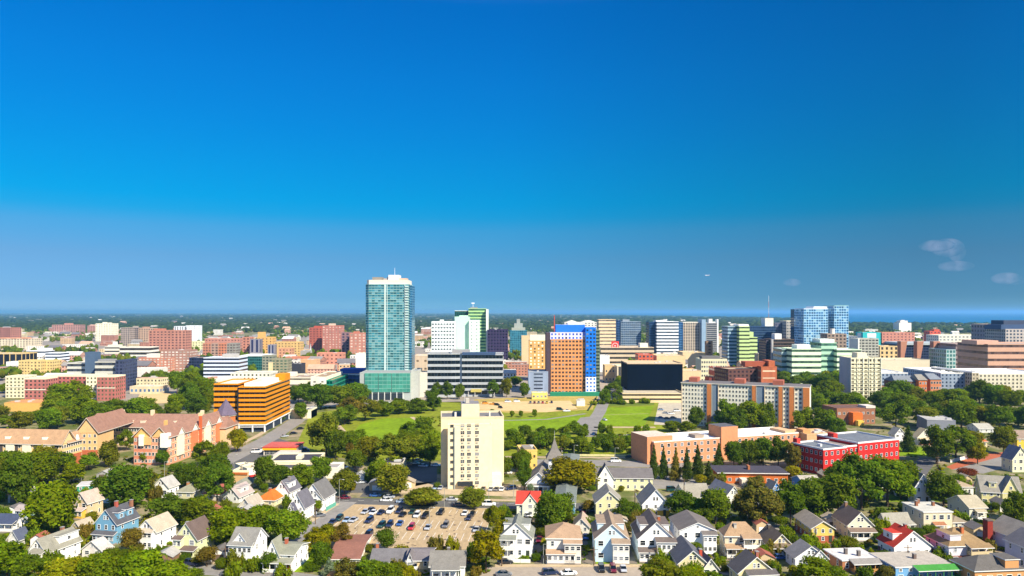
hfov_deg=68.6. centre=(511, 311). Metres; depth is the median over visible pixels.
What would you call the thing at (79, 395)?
tree
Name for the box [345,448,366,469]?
tree
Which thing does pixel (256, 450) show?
parked van
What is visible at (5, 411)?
tree
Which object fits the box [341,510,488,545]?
car park stains
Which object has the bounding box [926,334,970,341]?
warehouse
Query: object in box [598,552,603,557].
window
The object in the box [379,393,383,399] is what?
shop window
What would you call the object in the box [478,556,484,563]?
bush
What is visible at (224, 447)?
tree
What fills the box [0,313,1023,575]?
ground
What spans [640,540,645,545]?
window
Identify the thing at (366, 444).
tree
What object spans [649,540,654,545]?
window
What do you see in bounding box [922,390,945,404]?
tree
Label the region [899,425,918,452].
conifer tree
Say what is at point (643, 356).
brick block
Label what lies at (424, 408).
tree
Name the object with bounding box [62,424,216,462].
windows
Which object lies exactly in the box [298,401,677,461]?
lawn
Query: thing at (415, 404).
tree
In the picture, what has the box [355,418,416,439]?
lawn
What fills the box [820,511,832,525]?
garden shed
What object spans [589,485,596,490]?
bush
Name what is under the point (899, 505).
bush
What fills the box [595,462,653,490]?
house
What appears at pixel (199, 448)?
tree
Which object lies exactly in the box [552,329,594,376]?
windows
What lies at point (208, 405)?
tree
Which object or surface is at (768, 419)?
tree
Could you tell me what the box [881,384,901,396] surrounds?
tree
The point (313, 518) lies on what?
pavement
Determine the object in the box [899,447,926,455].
lawn
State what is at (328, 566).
conifer tree
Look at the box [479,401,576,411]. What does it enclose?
sand lot
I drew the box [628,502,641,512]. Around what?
bush
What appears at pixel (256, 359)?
office building
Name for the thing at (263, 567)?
bush
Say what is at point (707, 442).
brick block
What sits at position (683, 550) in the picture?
house
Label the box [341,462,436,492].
side car park
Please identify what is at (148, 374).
tree
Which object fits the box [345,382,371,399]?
tree
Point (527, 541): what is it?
window
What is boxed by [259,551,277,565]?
tree
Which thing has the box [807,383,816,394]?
tree
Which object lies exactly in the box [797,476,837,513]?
tree
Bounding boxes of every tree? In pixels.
[0,384,4,392]
[0,404,9,417]
[0,415,14,426]
[0,450,19,458]
[0,455,38,502]
[0,457,7,492]
[0,540,30,575]
[5,411,32,428]
[10,554,50,575]
[14,450,30,457]
[19,478,80,533]
[23,411,33,421]
[24,450,63,479]
[32,444,58,454]
[34,407,62,428]
[39,395,66,409]
[39,555,83,575]
[43,382,76,399]
[49,405,70,427]
[56,400,71,405]
[56,451,77,468]
[58,462,86,481]
[67,393,96,401]
[67,396,99,423]
[68,379,95,398]
[76,549,122,575]
[78,452,99,469]
[79,405,89,419]
[84,401,114,416]
[85,511,98,519]
[90,475,107,490]
[97,439,120,466]
[98,463,154,504]
[106,398,123,405]
[111,400,126,409]
[114,548,167,575]
[115,428,133,450]
[116,527,143,547]
[122,396,154,413]
[139,453,146,460]
[141,372,154,376]
[143,396,158,408]
[143,469,156,496]
[143,492,185,519]
[147,558,197,575]
[150,370,160,374]
[155,449,169,464]
[156,407,165,413]
[164,405,181,413]
[165,393,186,410]
[167,370,186,393]
[172,461,196,485]
[173,463,192,486]
[175,376,188,387]
[178,381,199,402]
[179,494,217,524]
[182,370,199,383]
[183,392,207,413]
[188,465,207,491]
[190,440,222,460]
[191,375,202,382]
[193,378,209,394]
[194,402,211,412]
[195,545,217,566]
[198,452,232,484]
[200,377,216,391]
[200,461,235,503]
[202,390,213,404]
[206,505,251,543]
[215,440,229,456]
[226,428,247,451]
[246,504,276,533]
[253,454,275,485]
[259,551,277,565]
[265,508,311,540]
[271,463,292,484]
[285,463,317,489]
[290,385,300,401]
[293,402,307,418]
[294,384,311,403]
[302,526,331,552]
[305,383,332,409]
[305,412,344,455]
[309,456,331,479]
[310,540,333,569]
[314,500,322,511]
[319,523,335,539]
[320,557,334,575]
[324,428,345,457]
[329,384,355,403]
[329,467,359,494]
[329,522,352,541]
[331,404,357,424]
[333,556,359,575]
[336,396,365,421]
[344,430,360,447]
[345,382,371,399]
[345,443,353,453]
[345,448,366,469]
[352,435,379,461]
[354,429,367,436]
[356,559,385,575]
[358,396,382,420]
[362,458,389,478]
[373,527,398,547]
[374,432,416,460]
[375,462,410,494]
[376,400,394,415]
[380,562,403,575]
[389,400,408,413]
[395,429,414,438]
[399,421,415,430]
[401,434,423,460]
[401,562,417,575]
[403,487,442,505]
[406,398,428,413]
[408,430,422,435]
[414,422,433,428]
[415,424,440,435]
[415,432,440,465]
[418,406,427,413]
[424,386,441,410]
[427,402,440,410]
[433,381,442,394]
[441,381,453,395]
[454,383,464,398]
[457,486,486,507]
[467,528,504,571]
[482,504,501,531]
[487,379,499,394]
[492,519,507,541]
[500,377,511,396]
[503,508,512,518]
[504,442,512,450]
[504,456,513,473]
[505,428,518,438]
[505,439,514,449]
[509,376,522,385]
[511,451,520,471]
[513,432,525,444]
[516,459,531,489]
[518,425,530,435]
[518,448,531,465]
[519,382,530,397]
[525,432,539,446]
[527,484,533,490]
[532,409,536,416]
[533,431,546,445]
[533,489,569,525]
[535,426,548,432]
[542,456,600,486]
[543,432,553,448]
[547,428,556,433]
[555,435,566,450]
[557,426,570,432]
[559,431,571,439]
[559,438,572,451]
[562,492,574,521]
[566,420,581,432]
[573,435,588,453]
[575,426,588,436]
[580,500,594,512]
[583,443,594,453]
[591,436,601,447]
[596,433,608,441]
[597,423,605,433]
[599,388,611,401]
[601,436,614,451]
[603,381,623,397]
[605,425,613,433]
[607,432,618,437]
[612,437,625,449]
[614,377,621,386]
[614,498,635,517]
[619,434,630,449]
[624,521,631,534]
[633,425,641,430]
[638,563,659,575]
[640,555,680,575]
[642,424,649,430]
[649,444,659,477]
[658,446,669,479]
[662,420,679,430]
[664,489,698,512]
[668,447,681,480]
[677,421,696,431]
[677,562,706,575]
[681,447,693,481]
[681,498,704,511]
[688,405,704,427]
[690,542,703,549]
[692,444,703,477]
[693,474,706,482]
[694,508,714,523]
[700,487,733,523]
[703,460,713,484]
[703,570,721,575]
[705,421,714,429]
[708,473,725,485]
[712,443,724,464]
[713,398,737,423]
[723,440,745,464]
[729,409,748,428]
[731,493,748,514]
[736,399,764,427]
[736,477,784,519]
[740,439,760,464]
[746,475,765,485]
[755,436,773,465]
[757,402,777,426]
[758,543,769,551]
[771,435,788,465]
[771,515,788,524]
[776,478,807,525]
[777,371,790,382]
[783,442,801,465]
[786,465,802,478]
[789,375,803,383]
[792,406,815,428]
[796,555,833,575]
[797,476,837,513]
[799,371,811,383]
[804,377,811,383]
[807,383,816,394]
[810,376,825,393]
[811,393,824,407]
[811,397,828,408]
[811,407,835,429]
[816,380,834,395]
[817,373,832,379]
[819,389,840,404]
[822,459,860,477]
[822,471,861,510]
[823,565,849,575]
[825,416,846,432]
[826,378,845,397]
[832,372,838,381]
[833,450,893,508]
[836,392,855,403]
[849,394,868,403]
[860,454,916,506]
[867,390,889,408]
[875,406,879,416]
[878,400,912,426]
[879,397,892,408]
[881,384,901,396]
[883,458,922,499]
[885,380,913,394]
[888,392,916,411]
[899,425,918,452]
[907,388,925,400]
[907,400,931,416]
[912,406,939,420]
[919,424,955,463]
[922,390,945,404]
[922,524,937,533]
[924,470,963,506]
[928,401,946,415]
[929,424,977,457]
[938,399,955,416]
[942,400,977,427]
[944,388,969,400]
[944,482,968,494]
[953,474,966,479]
[955,395,975,401]
[956,467,978,475]
[963,379,991,402]
[965,443,989,463]
[969,430,985,458]
[970,400,984,422]
[974,405,988,422]
[981,384,1004,405]
[983,404,1016,426]
[987,425,1018,451]
[994,389,1023,409]
[996,384,1010,390]
[1000,491,1023,521]
[1010,406,1023,425]
[1016,405,1023,423]
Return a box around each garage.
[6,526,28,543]
[71,516,93,527]
[79,536,114,556]
[119,346,158,356]
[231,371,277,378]
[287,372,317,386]
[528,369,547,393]
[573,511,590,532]
[600,341,653,363]
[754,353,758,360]
[881,358,929,371]
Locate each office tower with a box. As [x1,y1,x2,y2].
[455,303,488,351]
[510,319,526,355]
[597,319,615,345]
[616,320,620,345]
[621,319,640,345]
[646,320,682,353]
[683,319,705,351]
[706,319,717,352]
[759,333,794,360]
[773,321,790,338]
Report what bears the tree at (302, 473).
on the ground at (882, 427)
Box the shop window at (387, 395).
[385,393,389,399]
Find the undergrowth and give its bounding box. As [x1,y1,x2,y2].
[0,406,1023,575]
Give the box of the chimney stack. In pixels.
[982,518,992,540]
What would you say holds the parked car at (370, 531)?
on the car park at (402, 530)
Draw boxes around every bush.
[0,491,5,501]
[0,506,12,512]
[21,489,31,503]
[25,526,42,543]
[42,548,64,560]
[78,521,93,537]
[80,535,85,547]
[106,547,119,554]
[114,548,127,555]
[128,545,141,552]
[133,543,144,549]
[148,485,162,498]
[155,544,164,550]
[169,463,177,469]
[179,552,191,562]
[190,556,202,565]
[190,568,204,575]
[214,557,226,568]
[219,497,231,506]
[223,560,242,575]
[226,548,243,567]
[242,555,259,571]
[245,558,260,571]
[252,561,260,571]
[259,483,268,489]
[259,564,271,572]
[274,562,292,575]
[282,494,293,508]
[303,561,320,571]
[364,473,373,481]
[365,544,374,551]
[390,558,404,569]
[394,544,408,547]
[415,416,433,423]
[426,535,443,549]
[445,535,459,549]
[466,541,472,558]
[470,565,481,575]
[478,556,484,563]
[498,504,510,510]
[500,509,510,518]
[518,554,530,558]
[531,552,540,561]
[532,520,545,528]
[535,527,544,535]
[585,517,594,523]
[586,532,591,539]
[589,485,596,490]
[598,399,605,404]
[612,397,619,403]
[617,486,624,491]
[619,399,626,404]
[627,509,640,522]
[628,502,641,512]
[643,398,650,402]
[655,548,671,560]
[683,560,703,570]
[711,554,721,568]
[715,522,724,529]
[717,517,726,524]
[719,472,726,480]
[721,561,728,570]
[730,516,740,521]
[737,512,746,518]
[747,509,764,519]
[767,538,782,553]
[769,559,781,573]
[779,526,795,535]
[784,532,799,542]
[787,565,798,575]
[798,532,818,541]
[803,534,821,550]
[821,542,830,548]
[831,539,840,547]
[837,535,858,547]
[856,565,873,575]
[863,495,869,500]
[863,500,869,507]
[871,532,879,542]
[872,516,890,533]
[873,507,885,517]
[877,565,895,575]
[897,500,901,509]
[911,527,925,537]
[932,545,952,562]
[954,510,971,521]
[959,477,972,484]
[973,518,982,523]
[981,499,990,508]
[984,539,997,550]
[990,502,1000,509]
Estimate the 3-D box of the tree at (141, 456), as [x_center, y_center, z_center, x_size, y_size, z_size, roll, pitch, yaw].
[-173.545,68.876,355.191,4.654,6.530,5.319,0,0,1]
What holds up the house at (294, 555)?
on the ground at (882, 427)
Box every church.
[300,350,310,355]
[525,430,561,492]
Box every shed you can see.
[7,494,18,502]
[9,502,25,512]
[30,530,48,545]
[96,468,111,477]
[161,545,181,561]
[210,542,227,561]
[241,503,253,510]
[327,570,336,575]
[356,470,364,479]
[368,477,384,490]
[407,476,415,487]
[613,512,628,521]
[751,518,767,532]
[751,547,775,563]
[816,469,824,477]
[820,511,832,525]
[959,472,972,482]
[962,520,982,536]
[989,496,1004,511]
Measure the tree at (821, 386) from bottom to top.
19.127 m
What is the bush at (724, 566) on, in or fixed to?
on the ground at (882, 427)
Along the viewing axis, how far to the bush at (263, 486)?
302.39 m
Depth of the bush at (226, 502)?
275.23 m
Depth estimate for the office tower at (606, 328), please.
1182.09 m
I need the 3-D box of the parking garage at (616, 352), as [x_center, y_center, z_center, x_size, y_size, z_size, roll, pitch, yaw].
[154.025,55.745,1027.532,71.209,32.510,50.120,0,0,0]
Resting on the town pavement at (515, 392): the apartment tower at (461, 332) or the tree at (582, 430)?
the apartment tower at (461, 332)
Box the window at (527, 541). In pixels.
[525,539,530,544]
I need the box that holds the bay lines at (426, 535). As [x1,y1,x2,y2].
[354,531,471,540]
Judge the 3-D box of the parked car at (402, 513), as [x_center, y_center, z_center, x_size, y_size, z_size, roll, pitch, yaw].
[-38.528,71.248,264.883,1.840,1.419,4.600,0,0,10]
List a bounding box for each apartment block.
[0,337,41,348]
[5,374,125,400]
[18,359,61,373]
[52,323,84,333]
[160,349,197,372]
[174,326,185,329]
[203,343,239,355]
[205,338,241,347]
[262,355,291,372]
[274,341,303,357]
[881,367,1023,398]
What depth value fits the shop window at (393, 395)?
613.48 m
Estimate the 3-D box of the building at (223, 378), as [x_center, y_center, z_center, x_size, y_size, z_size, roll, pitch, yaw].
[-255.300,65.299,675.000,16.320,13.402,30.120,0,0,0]
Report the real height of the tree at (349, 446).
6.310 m
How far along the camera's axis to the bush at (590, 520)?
247.87 m
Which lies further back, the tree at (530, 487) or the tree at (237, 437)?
the tree at (237, 437)
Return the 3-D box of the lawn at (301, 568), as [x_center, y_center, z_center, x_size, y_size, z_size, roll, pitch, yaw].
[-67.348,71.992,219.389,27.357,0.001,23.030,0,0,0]
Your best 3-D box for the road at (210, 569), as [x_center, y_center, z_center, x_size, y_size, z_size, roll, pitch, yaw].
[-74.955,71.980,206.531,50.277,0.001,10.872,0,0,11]
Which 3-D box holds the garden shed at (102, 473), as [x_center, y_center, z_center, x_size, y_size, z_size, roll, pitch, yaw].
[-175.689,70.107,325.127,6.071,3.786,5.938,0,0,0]
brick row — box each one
[285,356,309,358]
[317,352,345,363]
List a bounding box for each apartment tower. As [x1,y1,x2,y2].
[87,325,95,332]
[96,322,117,340]
[121,326,141,345]
[139,327,156,341]
[149,328,191,350]
[186,325,201,340]
[242,332,276,354]
[309,323,365,354]
[431,315,479,351]
[441,395,503,488]
[521,335,544,368]
[820,329,846,347]
[839,352,880,402]
[850,338,878,356]
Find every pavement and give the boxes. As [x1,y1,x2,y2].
[0,336,791,408]
[202,561,260,571]
[229,429,269,450]
[308,503,339,524]
[355,504,487,508]
[443,498,515,500]
[495,564,642,566]
[505,456,624,457]
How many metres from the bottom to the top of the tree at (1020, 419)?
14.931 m
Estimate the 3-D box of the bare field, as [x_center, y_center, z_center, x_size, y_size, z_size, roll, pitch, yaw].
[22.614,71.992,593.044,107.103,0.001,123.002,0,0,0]
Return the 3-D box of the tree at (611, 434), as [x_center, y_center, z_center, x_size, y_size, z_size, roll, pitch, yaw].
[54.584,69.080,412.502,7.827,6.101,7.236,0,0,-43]
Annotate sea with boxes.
[519,313,1023,322]
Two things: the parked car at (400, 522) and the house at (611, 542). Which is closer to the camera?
the house at (611, 542)
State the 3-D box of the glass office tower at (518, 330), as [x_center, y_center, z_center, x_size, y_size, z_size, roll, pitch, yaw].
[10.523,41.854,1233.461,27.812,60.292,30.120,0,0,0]
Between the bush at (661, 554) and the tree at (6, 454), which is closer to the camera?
the bush at (661, 554)
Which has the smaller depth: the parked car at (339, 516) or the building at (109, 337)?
the parked car at (339, 516)
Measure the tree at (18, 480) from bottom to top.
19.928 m
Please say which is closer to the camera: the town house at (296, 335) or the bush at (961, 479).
the bush at (961, 479)
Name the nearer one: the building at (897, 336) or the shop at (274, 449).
the shop at (274, 449)
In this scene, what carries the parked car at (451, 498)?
on the road at (374, 501)
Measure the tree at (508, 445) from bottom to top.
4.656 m
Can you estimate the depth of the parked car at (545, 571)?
205.24 m
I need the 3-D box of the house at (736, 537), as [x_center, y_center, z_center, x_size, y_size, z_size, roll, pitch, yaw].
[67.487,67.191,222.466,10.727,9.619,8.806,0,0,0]
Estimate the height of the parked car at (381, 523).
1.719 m
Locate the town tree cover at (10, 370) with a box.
[0,325,966,379]
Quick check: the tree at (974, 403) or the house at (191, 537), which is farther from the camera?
the tree at (974, 403)
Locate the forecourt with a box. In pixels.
[384,482,526,495]
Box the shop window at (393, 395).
[391,393,395,399]
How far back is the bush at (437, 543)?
224.06 m
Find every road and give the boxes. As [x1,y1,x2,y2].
[189,564,320,575]
[227,418,306,463]
[267,501,355,549]
[335,497,680,509]
[360,487,381,496]
[480,567,642,575]
[537,459,683,467]
[587,388,608,436]
[718,524,794,574]
[915,458,935,475]
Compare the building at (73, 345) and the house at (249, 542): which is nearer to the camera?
the house at (249, 542)
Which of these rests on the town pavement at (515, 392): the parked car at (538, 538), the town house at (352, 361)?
the town house at (352, 361)
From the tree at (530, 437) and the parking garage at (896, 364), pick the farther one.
the parking garage at (896, 364)
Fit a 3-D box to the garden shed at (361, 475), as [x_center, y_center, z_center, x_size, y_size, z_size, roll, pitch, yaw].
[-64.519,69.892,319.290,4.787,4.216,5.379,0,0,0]
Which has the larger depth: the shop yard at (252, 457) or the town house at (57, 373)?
the town house at (57, 373)
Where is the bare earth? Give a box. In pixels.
[947,452,1002,469]
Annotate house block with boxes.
[603,364,613,381]
[614,364,620,380]
[879,345,896,357]
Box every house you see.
[0,513,24,532]
[13,504,27,523]
[28,526,82,557]
[37,353,44,358]
[44,373,74,375]
[47,345,65,349]
[59,331,71,335]
[61,362,71,371]
[67,351,84,361]
[71,332,81,337]
[73,488,104,519]
[79,341,94,344]
[90,499,140,544]
[131,339,142,343]
[137,361,156,366]
[137,371,147,377]
[138,511,177,549]
[154,475,180,497]
[171,515,213,557]
[175,482,205,498]
[200,484,226,500]
[222,481,254,502]
[226,526,268,559]
[234,477,256,487]
[238,492,264,508]
[261,487,283,505]
[261,533,310,573]
[275,475,301,498]
[282,336,296,340]
[287,334,300,339]
[288,502,297,510]
[291,487,315,518]
[307,364,335,373]
[309,356,326,363]
[309,477,336,511]
[330,534,372,561]
[337,358,355,370]
[370,542,407,562]
[405,547,435,568]
[415,334,423,340]
[421,328,430,333]
[428,547,466,575]
[499,513,534,558]
[503,369,516,376]
[515,491,540,516]
[545,522,582,564]
[555,453,579,513]
[591,509,630,564]
[592,483,620,513]
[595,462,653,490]
[630,508,676,562]
[636,482,668,516]
[668,509,717,554]
[669,535,708,566]
[674,483,707,497]
[697,546,719,572]
[708,478,737,502]
[718,521,761,558]
[727,548,779,575]
[758,523,792,554]
[764,479,780,490]
[784,538,829,565]
[790,475,817,484]
[793,509,835,542]
[831,501,877,541]
[876,523,933,552]
[878,512,916,527]
[888,426,903,441]
[901,498,953,529]
[908,472,930,501]
[912,427,931,445]
[923,526,994,557]
[946,495,987,519]
[949,552,1023,575]
[952,515,966,526]
[955,479,974,494]
[966,423,993,432]
[973,474,1022,502]
[993,514,1023,550]
[1000,444,1023,471]
[1002,527,1023,567]
[1011,430,1023,448]
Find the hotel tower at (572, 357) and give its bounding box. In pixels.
[545,323,599,393]
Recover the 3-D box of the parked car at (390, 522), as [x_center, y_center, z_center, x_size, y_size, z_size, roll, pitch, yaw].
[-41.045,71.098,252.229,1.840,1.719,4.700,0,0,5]
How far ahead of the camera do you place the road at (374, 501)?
282.13 m
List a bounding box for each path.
[504,413,584,420]
[594,427,655,427]
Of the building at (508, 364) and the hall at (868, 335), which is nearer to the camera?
the building at (508, 364)
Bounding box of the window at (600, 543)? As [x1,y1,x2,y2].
[598,541,603,545]
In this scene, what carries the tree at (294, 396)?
on the town pavement at (515, 392)
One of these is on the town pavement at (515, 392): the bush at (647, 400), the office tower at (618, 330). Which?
the office tower at (618, 330)
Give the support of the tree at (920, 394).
on the ground at (882, 427)
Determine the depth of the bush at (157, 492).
287.08 m
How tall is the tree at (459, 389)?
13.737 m
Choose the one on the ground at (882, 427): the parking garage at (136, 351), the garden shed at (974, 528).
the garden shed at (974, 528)
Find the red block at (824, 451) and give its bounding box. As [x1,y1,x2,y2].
[792,431,898,473]
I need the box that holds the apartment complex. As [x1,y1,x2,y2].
[0,399,239,469]
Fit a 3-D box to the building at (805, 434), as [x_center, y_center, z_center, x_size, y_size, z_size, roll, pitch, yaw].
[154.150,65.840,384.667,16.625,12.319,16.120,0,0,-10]
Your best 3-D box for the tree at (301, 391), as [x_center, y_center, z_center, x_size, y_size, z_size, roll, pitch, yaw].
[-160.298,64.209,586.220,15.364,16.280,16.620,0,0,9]
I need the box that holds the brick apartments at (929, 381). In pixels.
[883,373,941,391]
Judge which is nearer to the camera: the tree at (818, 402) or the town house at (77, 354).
the tree at (818, 402)
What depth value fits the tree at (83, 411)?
476.16 m
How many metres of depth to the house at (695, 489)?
286.80 m
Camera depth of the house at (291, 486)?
285.41 m
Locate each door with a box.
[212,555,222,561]
[372,485,380,489]
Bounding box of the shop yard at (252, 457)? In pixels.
[230,439,309,472]
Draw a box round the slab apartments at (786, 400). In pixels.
[681,376,811,428]
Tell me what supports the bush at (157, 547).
on the ground at (882, 427)
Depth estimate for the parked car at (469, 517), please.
259.56 m
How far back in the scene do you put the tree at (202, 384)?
596.23 m
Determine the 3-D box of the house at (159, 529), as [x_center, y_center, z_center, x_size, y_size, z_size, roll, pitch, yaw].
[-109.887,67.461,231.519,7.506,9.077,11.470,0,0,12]
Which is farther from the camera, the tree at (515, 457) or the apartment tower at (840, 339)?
the apartment tower at (840, 339)
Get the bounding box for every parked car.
[184,557,200,566]
[312,512,325,517]
[328,518,336,524]
[335,513,343,520]
[338,495,350,498]
[342,516,350,522]
[349,516,358,522]
[360,508,368,513]
[364,515,373,522]
[365,528,373,533]
[369,492,381,496]
[369,509,377,514]
[377,509,384,514]
[377,520,385,527]
[380,497,392,501]
[383,494,394,497]
[386,519,393,526]
[395,506,403,512]
[396,498,404,502]
[396,520,403,525]
[399,511,406,516]
[408,522,415,529]
[409,508,415,513]
[413,510,420,517]
[421,511,428,518]
[424,524,431,529]
[437,507,444,514]
[442,520,449,527]
[446,496,457,500]
[453,501,465,505]
[461,510,468,515]
[465,514,472,520]
[473,526,479,531]
[495,570,511,575]
[497,558,513,564]
[505,485,516,490]
[536,536,542,542]
[541,567,558,575]
[560,569,576,575]
[598,562,604,571]
[609,562,616,572]
[619,564,626,571]
[773,553,785,559]
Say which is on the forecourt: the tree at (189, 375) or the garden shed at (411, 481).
the garden shed at (411, 481)
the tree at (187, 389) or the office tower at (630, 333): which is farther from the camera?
the office tower at (630, 333)
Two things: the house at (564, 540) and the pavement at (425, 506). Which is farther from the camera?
the pavement at (425, 506)
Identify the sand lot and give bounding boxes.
[138,393,172,402]
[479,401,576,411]
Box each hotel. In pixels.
[696,356,726,379]
[893,320,910,331]
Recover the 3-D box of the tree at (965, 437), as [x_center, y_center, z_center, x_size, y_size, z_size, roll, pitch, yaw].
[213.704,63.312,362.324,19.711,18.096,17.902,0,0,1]
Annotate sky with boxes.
[0,0,1023,312]
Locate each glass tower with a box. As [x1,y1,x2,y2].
[360,275,421,399]
[791,305,848,347]
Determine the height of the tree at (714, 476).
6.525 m
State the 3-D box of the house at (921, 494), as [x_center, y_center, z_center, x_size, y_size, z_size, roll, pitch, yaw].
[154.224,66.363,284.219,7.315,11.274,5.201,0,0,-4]
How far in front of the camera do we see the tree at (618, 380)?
685.45 m
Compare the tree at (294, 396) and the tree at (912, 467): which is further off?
the tree at (294, 396)
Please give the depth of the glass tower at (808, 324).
1002.53 m
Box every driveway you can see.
[531,523,544,563]
[581,533,594,563]
[629,548,636,563]
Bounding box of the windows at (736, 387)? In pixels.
[719,386,801,428]
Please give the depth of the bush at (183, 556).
214.69 m
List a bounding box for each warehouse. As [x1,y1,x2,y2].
[137,367,167,372]
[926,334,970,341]
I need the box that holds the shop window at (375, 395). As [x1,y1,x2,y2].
[373,393,377,399]
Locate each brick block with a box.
[0,327,20,337]
[631,423,798,463]
[635,353,652,359]
[705,366,720,380]
[714,360,776,382]
[924,329,940,340]
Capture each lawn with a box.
[267,546,317,571]
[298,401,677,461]
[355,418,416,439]
[504,415,584,430]
[598,406,653,425]
[608,403,653,405]
[889,494,947,501]
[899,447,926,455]
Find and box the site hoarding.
[550,392,599,395]
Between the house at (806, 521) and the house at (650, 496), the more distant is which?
the house at (650, 496)
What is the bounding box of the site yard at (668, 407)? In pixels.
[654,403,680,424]
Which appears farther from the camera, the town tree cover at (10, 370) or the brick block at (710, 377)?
the town tree cover at (10, 370)
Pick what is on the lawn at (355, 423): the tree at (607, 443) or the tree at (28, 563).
the tree at (607, 443)
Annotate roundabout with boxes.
[577,416,600,425]
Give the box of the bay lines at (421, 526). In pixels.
[334,519,488,529]
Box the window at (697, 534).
[695,532,699,537]
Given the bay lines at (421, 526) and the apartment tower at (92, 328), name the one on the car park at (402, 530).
the bay lines at (421, 526)
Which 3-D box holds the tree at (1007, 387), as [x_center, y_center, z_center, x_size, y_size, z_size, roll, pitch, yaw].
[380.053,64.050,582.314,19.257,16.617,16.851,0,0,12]
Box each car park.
[310,504,488,548]
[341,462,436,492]
[600,374,611,388]
[953,457,1000,473]
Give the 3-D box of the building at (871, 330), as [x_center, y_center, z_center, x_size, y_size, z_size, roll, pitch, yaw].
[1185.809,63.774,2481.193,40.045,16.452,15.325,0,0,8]
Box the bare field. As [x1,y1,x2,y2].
[474,396,597,413]
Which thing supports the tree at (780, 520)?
on the ground at (882, 427)
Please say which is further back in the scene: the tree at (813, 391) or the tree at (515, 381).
the tree at (515, 381)
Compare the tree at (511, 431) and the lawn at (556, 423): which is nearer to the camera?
the tree at (511, 431)
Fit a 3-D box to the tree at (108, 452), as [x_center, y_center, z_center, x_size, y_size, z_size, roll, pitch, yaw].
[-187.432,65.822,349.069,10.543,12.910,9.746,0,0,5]
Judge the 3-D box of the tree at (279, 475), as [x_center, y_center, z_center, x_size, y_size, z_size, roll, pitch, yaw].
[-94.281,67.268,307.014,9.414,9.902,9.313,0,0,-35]
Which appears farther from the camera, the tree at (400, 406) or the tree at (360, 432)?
the tree at (400, 406)
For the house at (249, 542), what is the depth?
214.52 m
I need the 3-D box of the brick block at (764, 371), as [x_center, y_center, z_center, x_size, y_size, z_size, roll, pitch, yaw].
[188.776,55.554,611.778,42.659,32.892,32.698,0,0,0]
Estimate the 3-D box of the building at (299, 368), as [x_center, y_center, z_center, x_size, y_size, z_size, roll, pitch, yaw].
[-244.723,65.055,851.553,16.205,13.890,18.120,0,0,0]
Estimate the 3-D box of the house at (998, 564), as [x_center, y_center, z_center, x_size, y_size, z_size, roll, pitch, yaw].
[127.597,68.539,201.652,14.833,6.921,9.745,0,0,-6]
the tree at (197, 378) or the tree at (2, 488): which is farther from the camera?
the tree at (197, 378)
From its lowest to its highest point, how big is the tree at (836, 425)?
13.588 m
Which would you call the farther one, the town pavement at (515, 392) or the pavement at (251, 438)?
the town pavement at (515, 392)
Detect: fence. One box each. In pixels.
[326,502,335,510]
[509,559,529,562]
[562,454,630,455]
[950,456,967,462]
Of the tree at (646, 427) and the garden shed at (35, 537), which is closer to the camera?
the garden shed at (35, 537)
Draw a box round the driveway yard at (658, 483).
[653,476,708,488]
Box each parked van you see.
[251,448,261,452]
[386,505,394,513]
[482,500,495,505]
[610,457,620,461]
[666,486,675,491]
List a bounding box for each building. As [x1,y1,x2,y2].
[0,352,36,364]
[4,399,44,411]
[6,361,17,365]
[26,345,49,350]
[26,348,69,361]
[55,336,74,340]
[60,337,74,343]
[63,344,86,347]
[67,352,136,390]
[76,481,92,491]
[100,343,112,345]
[101,335,117,340]
[104,341,125,353]
[130,384,168,393]
[136,376,167,384]
[139,353,174,372]
[140,342,148,345]
[189,356,210,367]
[192,341,204,350]
[203,353,247,378]
[213,329,222,334]
[214,373,290,431]
[215,376,242,382]
[239,354,273,370]
[290,406,316,417]
[292,359,300,362]
[292,363,304,373]
[300,359,319,372]
[311,368,365,386]
[324,462,343,477]
[339,363,350,370]
[356,353,365,367]
[385,457,406,466]
[414,354,427,370]
[415,341,423,346]
[420,371,427,396]
[427,349,503,396]
[487,329,507,359]
[505,361,526,368]
[511,363,528,375]
[516,444,536,468]
[527,331,536,334]
[531,391,546,398]
[600,355,609,371]
[614,360,682,402]
[653,354,684,366]
[661,351,676,353]
[677,351,704,367]
[679,368,700,390]
[710,465,789,485]
[722,324,756,366]
[749,318,775,352]
[773,339,861,383]
[791,428,834,440]
[822,404,875,425]
[823,547,883,574]
[849,335,856,347]
[864,329,877,331]
[869,551,961,575]
[881,332,914,342]
[881,341,955,367]
[917,415,955,429]
[938,340,1023,369]
[971,320,1023,341]
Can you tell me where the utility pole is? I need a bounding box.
[590,547,597,565]
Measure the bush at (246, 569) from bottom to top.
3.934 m
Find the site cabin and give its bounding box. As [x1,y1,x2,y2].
[576,398,584,405]
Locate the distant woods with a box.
[0,312,990,332]
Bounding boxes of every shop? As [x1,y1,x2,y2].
[233,462,256,481]
[262,442,303,456]
[272,452,324,469]
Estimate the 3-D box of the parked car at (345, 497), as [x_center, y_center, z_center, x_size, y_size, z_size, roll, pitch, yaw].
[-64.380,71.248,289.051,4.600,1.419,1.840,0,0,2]
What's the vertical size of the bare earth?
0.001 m
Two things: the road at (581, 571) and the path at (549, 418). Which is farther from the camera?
the path at (549, 418)
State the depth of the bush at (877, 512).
259.68 m
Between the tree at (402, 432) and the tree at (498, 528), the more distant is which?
the tree at (402, 432)
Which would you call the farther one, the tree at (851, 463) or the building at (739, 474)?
the building at (739, 474)
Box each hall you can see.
[564,320,596,328]
[856,332,880,344]

